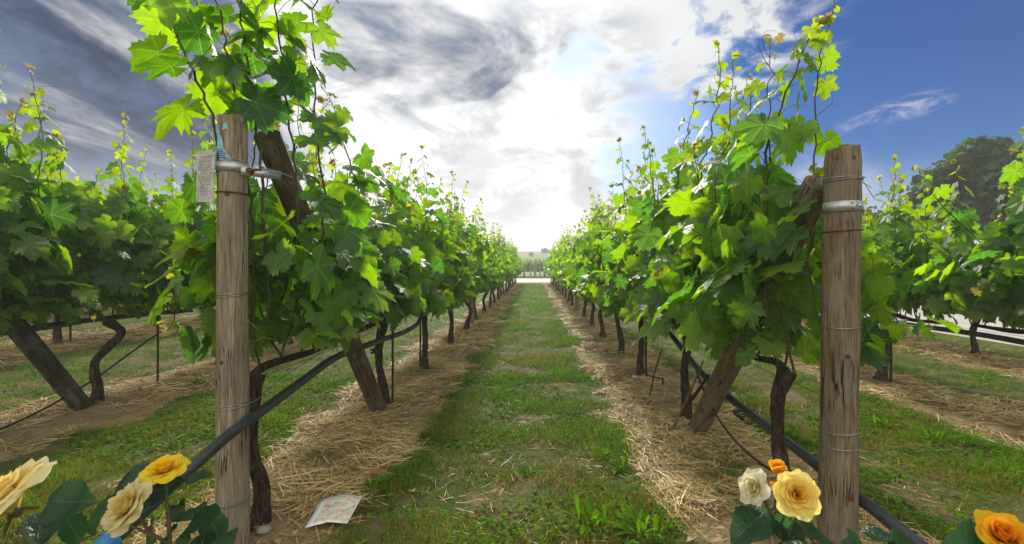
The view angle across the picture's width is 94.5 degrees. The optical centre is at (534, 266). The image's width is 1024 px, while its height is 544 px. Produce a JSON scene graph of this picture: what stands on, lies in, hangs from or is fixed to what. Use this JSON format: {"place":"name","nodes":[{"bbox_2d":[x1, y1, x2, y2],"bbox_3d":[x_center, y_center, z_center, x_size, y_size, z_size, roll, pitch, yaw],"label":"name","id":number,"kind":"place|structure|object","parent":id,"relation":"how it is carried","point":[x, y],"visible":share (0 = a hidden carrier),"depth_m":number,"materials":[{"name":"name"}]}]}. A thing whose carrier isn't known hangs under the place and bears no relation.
{"place":"outdoors","nodes":[
{"label":"outdoors","id":0,"kind":"place"},
{"bbox_2d":[1,313,195,340],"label":"trellis wire","id":1,"kind":"object","parent":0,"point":[95,327],"visible":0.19,"depth_m":3.74,"materials":[{"name":"grey metal"}]},
{"bbox_2d":[3,306,214,335],"bbox_3d":[-3.500,0.440,15.700,0.042,0.072,30.600,0,0,0],"label":"irrigation pipe","id":2,"kind":"object","parent":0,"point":[83,321],"visible":0.23,"depth_m":3.76,"materials":[{"name":"black plastic"}]},
{"bbox_2d":[266,316,411,375],"bbox_3d":[-1.200,0.492,16.460,0.003,0.007,29.080,0,0,0],"label":"trellis wire","id":3,"kind":"object","parent":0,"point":[323,352],"visible":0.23,"depth_m":2.55,"materials":[{"name":"grey metal"}]},
{"bbox_2d":[0,272,1023,543],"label":"ground","id":4,"kind":"structure","parent":0,"point":[96,416],"depth_m":3.53,"materials":[{"name":"green plant"}]},
{"bbox_2d":[7,114,27,167],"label":"grapevine","id":5,"kind":"object","parent":4,"relation":"on","point":[11,156],"visible":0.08,"depth_m":5.24,"materials":[{"name":"green plant"}]},
{"bbox_2d":[0,33,68,337],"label":"grapevine","id":6,"kind":"object","parent":4,"relation":"on","point":[34,249],"visible":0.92,"depth_m":3.00,"materials":[{"name":"green plant"}]},
{"bbox_2d":[2,296,93,410],"bbox_3d":[-3.540,0.370,3.205,0.128,2.047,0.128,0,35,-1],"label":"brace post","id":7,"kind":"object","parent":4,"relation":"on","point":[33,347],"visible":0.7,"depth_m":3.43,"materials":[{"name":"brown wood"}]},
{"bbox_2d":[0,456,97,543],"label":"rose bush","id":8,"kind":"object","parent":4,"relation":"on","point":[68,500],"visible":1,"depth_m":0.72,"materials":[{"name":"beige plant"}]},
{"bbox_2d":[20,137,110,344],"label":"grapevine","id":9,"kind":"object","parent":4,"relation":"on","point":[57,335],"visible":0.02,"depth_m":5.84,"materials":[{"name":"green plant"}]},
{"bbox_2d":[69,326,71,342],"bbox_3d":[-5.838,0.538,5.950,0.027,0.950,0.023,0,0,0],"label":"metal stake","id":10,"kind":"object","parent":4,"relation":"on","point":[70,332],"visible":0.27,"depth_m":5.94,"materials":[{"name":"metal"}]},
{"bbox_2d":[4,63,205,403],"bbox_3d":[-3.535,-0.127,3.858,1.133,2.586,1.831,0,0,0],"label":"grapevine","id":11,"kind":"object","parent":4,"relation":"on","point":[108,248],"visible":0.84,"depth_m":3.55,"materials":[{"name":"green plant"}]},
{"bbox_2d":[0,333,157,429],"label":"drip hose","id":12,"kind":"object","parent":11,"relation":"attached to","point":[62,398],"visible":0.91,"depth_m":3.70,"materials":[{"name":"black"}]},
{"bbox_2d":[100,142,187,326],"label":"grapevine","id":13,"kind":"object","parent":4,"relation":"on","point":[140,169],"visible":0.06,"depth_m":7.23,"materials":[{"name":"green plant"}]},
{"bbox_2d":[155,315,163,382],"bbox_3d":[-3.502,0.694,4.417,0.094,0.950,0.034,0,0,26],"label":"metal stake","id":14,"kind":"object","parent":4,"relation":"on","point":[158,365],"visible":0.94,"depth_m":4.42,"materials":[{"name":"metal"}]},
{"bbox_2d":[87,454,237,543],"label":"rose bush","id":15,"kind":"object","parent":4,"relation":"on","point":[122,507],"visible":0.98,"depth_m":0.99,"materials":[{"name":"yellow plant"}]},
{"bbox_2d":[189,377,208,386],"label":"weed","id":16,"kind":"object","parent":4,"relation":"on","point":[196,381],"visible":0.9,"depth_m":4.54,"materials":[{"name":"green plant"}]},
{"bbox_2d":[135,115,275,363],"bbox_3d":[-3.528,-0.310,5.347,1.138,2.976,1.785,0,0,0],"label":"grapevine","id":17,"kind":"object","parent":4,"relation":"on","point":[193,224],"visible":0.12,"depth_m":4.70,"materials":[{"name":"green plant"}]},
{"bbox_2d":[214,114,280,543],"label":"vineyard post","id":18,"kind":"object","parent":4,"relation":"on","point":[232,456],"visible":0.96,"depth_m":1.86,"materials":[{"name":"brown wood"}]},
{"bbox_2d":[196,149,217,201],"bbox_3d":[-1.281,-0.353,1.855,0.126,0.207,0.011,0,0,23],"label":"tag plate","id":19,"kind":"object","parent":18,"relation":"attached to","point":[205,175],"visible":1,"depth_m":1.86,"materials":[{"name":"grey paper"}]},
{"bbox_2d":[220,156,291,176],"bbox_3d":[-1.121,-0.402,1.923,0.008,0.049,0.266,0,0,44],"label":"tie wire","id":20,"kind":"object","parent":18,"relation":"attached to","point":[256,164],"visible":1,"depth_m":1.92,"materials":[{"name":"silver metal"}]},
{"bbox_2d":[211,350,324,406],"bbox_3d":[-1.209,0.519,2.285,0.152,0.079,0.830,0,0,0],"label":"guy wire","id":21,"kind":"object","parent":18,"relation":"attached to","point":[275,382],"visible":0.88,"depth_m":2.10,"materials":[{"name":"grey metal"}]},
{"bbox_2d":[256,525,271,534],"bbox_3d":[-1.130,1.107,1.982,0.063,0.038,0.045,6,-3,-40],"label":"stone","id":22,"kind":"object","parent":4,"relation":"on","point":[263,529],"visible":0.98,"depth_m":1.97,"materials":[{"name":"grey stone"}]},
{"bbox_2d":[127,0,414,531],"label":"grapevine","id":23,"kind":"object","parent":4,"relation":"on","point":[325,287],"visible":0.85,"depth_m":2.04,"materials":[{"name":"green plant"}]},
{"bbox_2d":[253,130,386,413],"bbox_3d":[-1.183,0.321,2.900,0.123,2.450,0.123,0,43,-1],"label":"brace post","id":24,"kind":"object","parent":4,"relation":"on","point":[275,156],"visible":0.56,"depth_m":2.26,"materials":[{"name":"brown wood"}]},
{"bbox_2d":[293,95,450,405],"bbox_3d":[-1.174,0.049,3.766,1.152,2.248,1.836,0,0,0],"label":"grapevine","id":25,"kind":"object","parent":4,"relation":"on","point":[420,280],"visible":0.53,"depth_m":3.54,"materials":[{"name":"green plant"}]},
{"bbox_2d":[362,473,391,490],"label":"weed","id":26,"kind":"object","parent":4,"relation":"on","point":[378,478],"visible":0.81,"depth_m":2.43,"materials":[{"name":"green plant"}]},
{"bbox_2d":[390,328,400,404],"bbox_3d":[-1.113,0.754,3.787,0.094,0.850,0.034,0,0,26],"label":"metal stake","id":27,"kind":"object","parent":4,"relation":"on","point":[392,354],"visible":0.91,"depth_m":3.79,"materials":[{"name":"metal"}]},
{"bbox_2d":[93,312,422,543],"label":"irrigation pipe","id":28,"kind":"object","parent":27,"relation":"hanging from","point":[200,459],"visible":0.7,"depth_m":1.84,"materials":[{"name":"black plastic"}]},
{"bbox_2d":[419,323,420,366],"bbox_3d":[-1.258,0.754,5.220,0.023,0.850,0.019,0,0,0],"label":"metal stake","id":29,"kind":"object","parent":4,"relation":"on","point":[419,344],"visible":0.44,"depth_m":5.21,"materials":[{"name":"metal"}]},
{"bbox_2d":[419,431,429,439],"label":"weed","id":30,"kind":"object","parent":4,"relation":"on","point":[423,434],"visible":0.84,"depth_m":3.17,"materials":[{"name":"green plant"}]},
{"bbox_2d":[386,144,474,368],"bbox_3d":[-1.194,-0.049,5.112,1.121,2.462,1.752,0,0,0],"label":"grapevine","id":31,"kind":"object","parent":4,"relation":"on","point":[438,236],"visible":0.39,"depth_m":5.01,"materials":[{"name":"green plant"}]},
{"bbox_2d":[438,180,486,343],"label":"grapevine","id":32,"kind":"object","parent":4,"relation":"on","point":[480,265],"visible":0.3,"depth_m":6.55,"materials":[{"name":"green plant"}]},
{"bbox_2d":[470,297,473,324],"bbox_3d":[-1.200,0.319,9.101,0.100,1.913,0.099,0,0,0],"label":"row post","id":33,"kind":"object","parent":4,"relation":"on","point":[472,306],"visible":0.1,"depth_m":9.06,"materials":[{"name":"brown wood"}]},
{"bbox_2d":[450,198,498,330],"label":"grapevine","id":34,"kind":"object","parent":4,"relation":"on","point":[484,255],"visible":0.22,"depth_m":8.20,"materials":[{"name":"green plant"}]},
{"bbox_2d":[474,209,501,319],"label":"grapevine","id":35,"kind":"object","parent":4,"relation":"on","point":[493,281],"visible":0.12,"depth_m":9.77,"materials":[{"name":"green plant"}]},
{"bbox_2d":[477,226,506,312],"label":"grapevine","id":36,"kind":"object","parent":4,"relation":"on","point":[499,261],"visible":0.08,"depth_m":11.23,"materials":[{"name":"green plant"}]},
{"bbox_2d":[483,222,508,307],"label":"grapevine","id":37,"kind":"object","parent":4,"relation":"on","point":[494,246],"visible":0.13,"depth_m":12.60,"materials":[{"name":"green plant"}]},
{"bbox_2d":[488,223,511,302],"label":"grapevine","id":38,"kind":"object","parent":4,"relation":"on","point":[502,252],"visible":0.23,"depth_m":14.31,"materials":[{"name":"green plant"}]},
{"bbox_2d":[488,230,513,298],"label":"grapevine","id":39,"kind":"object","parent":4,"relation":"on","point":[506,275],"visible":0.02,"depth_m":15.57,"materials":[{"name":"green plant"}]},
{"bbox_2d":[496,226,514,295],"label":"grapevine","id":40,"kind":"object","parent":4,"relation":"on","point":[512,272],"visible":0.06,"depth_m":17.28,"materials":[{"name":"green plant"}]},
{"bbox_2d":[502,237,515,293],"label":"grapevine","id":41,"kind":"object","parent":4,"relation":"on","point":[507,247],"visible":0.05,"depth_m":18.78,"materials":[{"name":"green plant"}]},
{"bbox_2d":[505,248,517,291],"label":"grapevine","id":42,"kind":"object","parent":4,"relation":"on","point":[515,262],"visible":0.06,"depth_m":20.19,"materials":[{"name":"green plant"}]},
{"bbox_2d":[0,283,1023,543],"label":"straw","id":43,"kind":"object","parent":4,"relation":"on","point":[288,487],"visible":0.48,"depth_m":3.32,"materials":[{"name":"beige plant"}]},
{"bbox_2d":[305,494,361,527],"bbox_3d":[-0.889,1.082,2.100,0.175,0.049,0.220,0,0,0],"label":"leaflet","id":44,"kind":"object","parent":43,"relation":"on","point":[330,509],"visible":1,"depth_m":2.10,"materials":[{"name":"white paper"}]},
{"bbox_2d":[683,374,709,410],"bbox_3d":[1.083,0.846,3.153,0.032,0.324,0.322,0,0,-13],"label":"stick","id":45,"kind":"object","parent":43,"relation":"on","point":[694,395],"visible":0.91,"depth_m":3.15,"materials":[{"name":"brown wood"}]},
{"bbox_2d":[506,241,518,290],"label":"grapevine","id":46,"kind":"object","parent":4,"relation":"on","point":[516,265],"visible":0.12,"depth_m":21.67,"materials":[{"name":"green plant"}]},
{"bbox_2d":[506,238,520,288],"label":"grapevine","id":47,"kind":"object","parent":4,"relation":"on","point":[519,268],"visible":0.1,"depth_m":23.35,"materials":[{"name":"green plant"}]},
{"bbox_2d":[510,242,520,286],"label":"grapevine","id":48,"kind":"object","parent":4,"relation":"on","point":[519,266],"visible":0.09,"depth_m":24.66,"materials":[{"name":"green plant"}]},
{"bbox_2d":[513,244,521,284],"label":"grapevine","id":49,"kind":"object","parent":4,"relation":"on","point":[519,261],"visible":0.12,"depth_m":27.52,"materials":[{"name":"green plant"}]},
{"bbox_2d":[522,257,532,277],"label":"grapevine","id":50,"kind":"object","parent":4,"relation":"on","point":[525,266],"visible":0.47,"depth_m":47.34,"materials":[{"name":"green plant"}]},
{"bbox_2d":[518,465,539,475],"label":"weed","id":51,"kind":"object","parent":4,"relation":"on","point":[529,470],"visible":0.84,"depth_m":2.63,"materials":[{"name":"green plant"}]},
{"bbox_2d":[527,258,542,277],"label":"grapevine","id":52,"kind":"object","parent":4,"relation":"on","point":[533,269],"visible":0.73,"depth_m":47.30,"materials":[{"name":"green plant"}]},
{"bbox_2d":[539,259,540,277],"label":"row post","id":53,"kind":"object","parent":4,"relation":"on","point":[540,268],"visible":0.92,"depth_m":46.96,"materials":[{"name":"grey wood"}]},
{"bbox_2d":[536,257,548,277],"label":"grapevine","id":54,"kind":"object","parent":4,"relation":"on","point":[542,263],"visible":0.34,"depth_m":47.34,"materials":[{"name":"green plant"}]},
{"bbox_2d":[545,241,556,287],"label":"grapevine","id":55,"kind":"object","parent":4,"relation":"on","point":[551,254],"visible":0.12,"depth_m":23.64,"materials":[{"name":"green plant"}]},
{"bbox_2d":[546,245,557,289],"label":"grapevine","id":56,"kind":"object","parent":4,"relation":"on","point":[549,269],"visible":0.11,"depth_m":22.39,"materials":[{"name":"green plant"}]},
{"bbox_2d":[546,251,559,291],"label":"grapevine","id":57,"kind":"object","parent":4,"relation":"on","point":[551,276],"visible":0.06,"depth_m":20.93,"materials":[{"name":"green plant"}]},
{"bbox_2d":[548,234,560,292],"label":"grapevine","id":58,"kind":"object","parent":4,"relation":"on","point":[551,261],"visible":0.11,"depth_m":19.69,"materials":[{"name":"green plant"}]},
{"bbox_2d":[549,227,570,295],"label":"grapevine","id":59,"kind":"object","parent":4,"relation":"on","point":[555,259],"visible":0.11,"depth_m":17.86,"materials":[{"name":"green plant"}]},
{"bbox_2d":[549,232,571,297],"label":"grapevine","id":60,"kind":"object","parent":4,"relation":"on","point":[556,257],"visible":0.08,"depth_m":16.40,"materials":[{"name":"green plant"}]},
{"bbox_2d":[551,225,574,301],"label":"grapevine","id":61,"kind":"object","parent":4,"relation":"on","point":[562,247],"visible":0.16,"depth_m":14.59,"materials":[{"name":"green plant"}]},
{"bbox_2d":[554,227,577,304],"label":"grapevine","id":62,"kind":"object","parent":4,"relation":"on","point":[557,276],"visible":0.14,"depth_m":13.40,"materials":[{"name":"green plant"}]},
{"bbox_2d":[555,227,588,310],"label":"grapevine","id":63,"kind":"object","parent":4,"relation":"on","point":[561,263],"visible":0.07,"depth_m":12.08,"materials":[{"name":"green plant"}]},
{"bbox_2d":[558,210,587,316],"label":"grapevine","id":64,"kind":"object","parent":4,"relation":"on","point":[569,285],"visible":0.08,"depth_m":10.38,"materials":[{"name":"green plant"}]},
{"bbox_2d":[575,293,578,310],"bbox_3d":[1.090,0.316,11.901,0.100,1.913,0.099,0,0,0],"label":"row post","id":65,"kind":"object","parent":4,"relation":"on","point":[576,302],"visible":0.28,"depth_m":11.86,"materials":[{"name":"brown wood"}]},
{"bbox_2d":[564,187,610,325],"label":"grapevine","id":66,"kind":"object","parent":4,"relation":"on","point":[577,254],"visible":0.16,"depth_m":8.87,"materials":[{"name":"green plant"}]},
{"bbox_2d":[563,182,616,337],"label":"grapevine","id":67,"kind":"object","parent":4,"relation":"on","point":[570,271],"visible":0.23,"depth_m":7.36,"materials":[{"name":"green plant"}]},
{"bbox_2d":[557,494,624,539],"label":"weed","id":68,"kind":"object","parent":4,"relation":"on","point":[587,515],"visible":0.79,"depth_m":2.11,"materials":[{"name":"green plant"}]},
{"bbox_2d":[595,448,611,459],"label":"weed","id":69,"kind":"object","parent":4,"relation":"on","point":[606,452],"visible":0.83,"depth_m":2.82,"materials":[{"name":"green plant"}]},
{"bbox_2d":[574,159,643,353],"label":"grapevine","id":70,"kind":"object","parent":4,"relation":"on","point":[588,252],"visible":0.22,"depth_m":5.85,"materials":[{"name":"green plant"}]},
{"bbox_2d":[603,456,634,475],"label":"weed","id":71,"kind":"object","parent":4,"relation":"on","point":[624,461],"visible":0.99,"depth_m":2.66,"materials":[{"name":"green plant"}]},
{"bbox_2d":[585,137,669,375],"bbox_3d":[1.112,-0.046,4.800,1.166,2.455,1.724,0,0,0],"label":"grapevine","id":72,"kind":"object","parent":4,"relation":"on","point":[605,297],"visible":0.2,"depth_m":4.60,"materials":[{"name":"green plant"}]},
{"bbox_2d":[601,504,681,543],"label":"weed","id":73,"kind":"object","parent":4,"relation":"on","point":[641,526],"visible":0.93,"depth_m":2.03,"materials":[{"name":"green plant"}]},
{"bbox_2d":[645,318,646,368],"bbox_3d":[1.142,0.751,4.830,0.025,0.850,0.021,0,0,0],"label":"metal stake","id":74,"kind":"object","parent":4,"relation":"on","point":[645,349],"visible":0.34,"depth_m":4.82,"materials":[{"name":"metal"}]},
{"bbox_2d":[645,348,663,395],"bbox_3d":[1.030,0.939,4.053,0.153,0.464,0.046,0,0,0],"label":"dripper stake","id":75,"kind":"object","parent":4,"relation":"on","point":[653,376],"visible":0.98,"depth_m":4.04,"materials":[{"name":"black plastic"}]},
{"bbox_2d":[670,360,703,430],"bbox_3d":[1.030,0.872,3.173,0.251,0.470,0.020,0,0,-11],"label":"stick","id":76,"kind":"object","parent":4,"relation":"on","point":[682,407],"visible":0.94,"depth_m":3.17,"materials":[{"name":"wood"}]},
{"bbox_2d":[603,39,782,420],"bbox_3d":[1.082,-0.058,3.346,1.193,2.471,1.782,0,0,0],"label":"grapevine","id":77,"kind":"object","parent":4,"relation":"on","point":[651,225],"visible":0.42,"depth_m":2.98,"materials":[{"name":"green plant"}]},
{"bbox_2d":[687,175,822,434],"bbox_3d":[1.096,0.442,2.541,0.129,2.099,0.128,0,43,0],"label":"brace post","id":78,"kind":"object","parent":4,"relation":"on","point":[720,382],"visible":0.5,"depth_m":2.58,"materials":[{"name":"brown wood"}]},
{"bbox_2d":[695,371,772,471],"bbox_3d":[1.101,0.837,2.576,0.078,0.214,1.453,0,0,0],"label":"drip hose","id":79,"kind":"object","parent":78,"relation":"attached to","point":[741,446],"visible":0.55,"depth_m":2.48,"materials":[{"name":"black"}]},
{"bbox_2d":[784,425,798,438],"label":"weed","id":80,"kind":"object","parent":4,"relation":"on","point":[791,430],"visible":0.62,"depth_m":3.19,"materials":[{"name":"green plant"}]},
{"bbox_2d":[664,320,927,543],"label":"irrigation pipe","id":81,"kind":"object","parent":4,"relation":"on","point":[885,518],"visible":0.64,"depth_m":2.01,"materials":[{"name":"black plastic"}]},
{"bbox_2d":[637,0,963,539],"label":"grapevine","id":82,"kind":"object","parent":4,"relation":"on","point":[745,231],"visible":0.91,"depth_m":1.98,"materials":[{"name":"green plant"}]},
{"bbox_2d":[730,459,912,543],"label":"rose bush","id":83,"kind":"object","parent":4,"relation":"on","point":[796,492],"visible":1,"depth_m":0.97,"materials":[{"name":"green plant"}]},
{"bbox_2d":[817,144,863,543],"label":"vineyard post","id":84,"kind":"object","parent":4,"relation":"on","point":[840,348],"visible":0.98,"depth_m":1.65,"materials":[{"name":"brown wood"}]},
{"bbox_2d":[676,330,819,394],"bbox_3d":[1.090,0.492,16.360,0.003,0.007,29.280,0,0,0],"label":"trellis wire","id":85,"kind":"object","parent":84,"relation":"attached to","point":[774,374],"visible":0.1,"depth_m":1.99,"materials":[{"name":"grey metal"}]},
{"bbox_2d":[864,415,901,428],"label":"weed","id":86,"kind":"object","parent":4,"relation":"on","point":[883,420],"visible":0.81,"depth_m":3.42,"materials":[{"name":"green plant"}]},
{"bbox_2d":[889,343,892,381],"bbox_3d":[3.472,0.751,4.609,0.027,0.851,0.045,0,0,0],"label":"metal stake","id":87,"kind":"object","parent":4,"relation":"on","point":[891,362],"visible":0.41,"depth_m":4.59,"materials":[{"name":"metal"}]},
{"bbox_2d":[804,154,986,381],"bbox_3d":[3.430,0.074,4.675,1.134,2.239,1.790,0,0,0],"label":"grapevine","id":88,"kind":"object","parent":4,"relation":"on","point":[906,247],"visible":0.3,"depth_m":4.25,"materials":[{"name":"green plant"}]},
{"bbox_2d":[862,178,935,333],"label":"grapevine","id":89,"kind":"object","parent":4,"relation":"on","point":[889,221],"visible":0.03,"depth_m":7.22,"materials":[{"name":"green plant"}]},
{"bbox_2d":[862,204,940,236],"bbox_3d":[12.758,-0.564,17.441,3.634,3.649,3.420,0,0,0],"label":"broadleaf tree","id":90,"kind":"object","parent":4,"relation":"on","point":[922,218],"visible":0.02,"depth_m":16.14,"materials":[{"name":"green plant"}]},
{"bbox_2d":[905,427,945,443],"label":"weed","id":91,"kind":"object","parent":4,"relation":"on","point":[924,431],"visible":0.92,"depth_m":3.10,"materials":[{"name":"green plant"}]},
{"bbox_2d":[861,317,1023,344],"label":"irrigation pipe","id":92,"kind":"object","parent":4,"relation":"on","point":[989,336],"visible":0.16,"depth_m":3.61,"materials":[{"name":"black plastic"}]},
{"bbox_2d":[893,184,1013,356],"bbox_3d":[5.488,0.120,5.827,1.107,2.086,1.921,0,0,0],"label":"grapevine","id":93,"kind":"object","parent":4,"relation":"on","point":[974,345],"visible":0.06,"depth_m":5.88,"materials":[{"name":"green plant"}]},
{"bbox_2d":[904,134,1023,231],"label":"broadleaf tree","id":94,"kind":"object","parent":4,"relation":"on","point":[979,170],"visible":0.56,"depth_m":14.57,"materials":[{"name":"green plant"}]},
{"bbox_2d":[910,126,1023,333],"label":"grapevine","id":95,"kind":"object","parent":4,"relation":"on","point":[992,291],"visible":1,"depth_m":3.32,"materials":[{"name":"green plant"}]},
{"bbox_2d":[941,509,1023,543],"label":"rose bush","id":96,"kind":"object","parent":4,"relation":"on","point":[989,527],"visible":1,"depth_m":0.84,"materials":[{"name":"orange plant"}]},
{"bbox_2d":[0,283,1023,543],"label":"grass","id":97,"kind":"structure","parent":0,"point":[496,435],"depth_m":3.02,"materials":[{"name":"green plant"}]},
{"bbox_2d":[0,0,1023,251],"label":"sky","id":98,"kind":"structure","parent":0,"point":[529,103],"materials":[{"name":"blue"}]},
{"bbox_2d":[517,251,548,271],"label":"hills","id":99,"kind":"structure","parent":0,"point":[523,255],"depth_m":129.19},
{"bbox_2d":[516,248,554,255],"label":"wood","id":100,"kind":"object","parent":99,"relation":"on","point":[545,250],"visible":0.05,"depth_m":137.23,"materials":[{"name":"grey plant"}]},
{"bbox_2d":[504,278,1023,346],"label":"road","id":101,"kind":"structure","parent":0,"point":[963,323],"depth_m":9.42,"materials":[{"name":"grey asphalt"}]},
{"bbox_2d":[897,318,1023,336],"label":"trellis wire","id":102,"kind":"object","parent":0,"point":[973,329],"visible":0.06,"depth_m":3.63,"materials":[{"name":"grey metal"}]}
]}

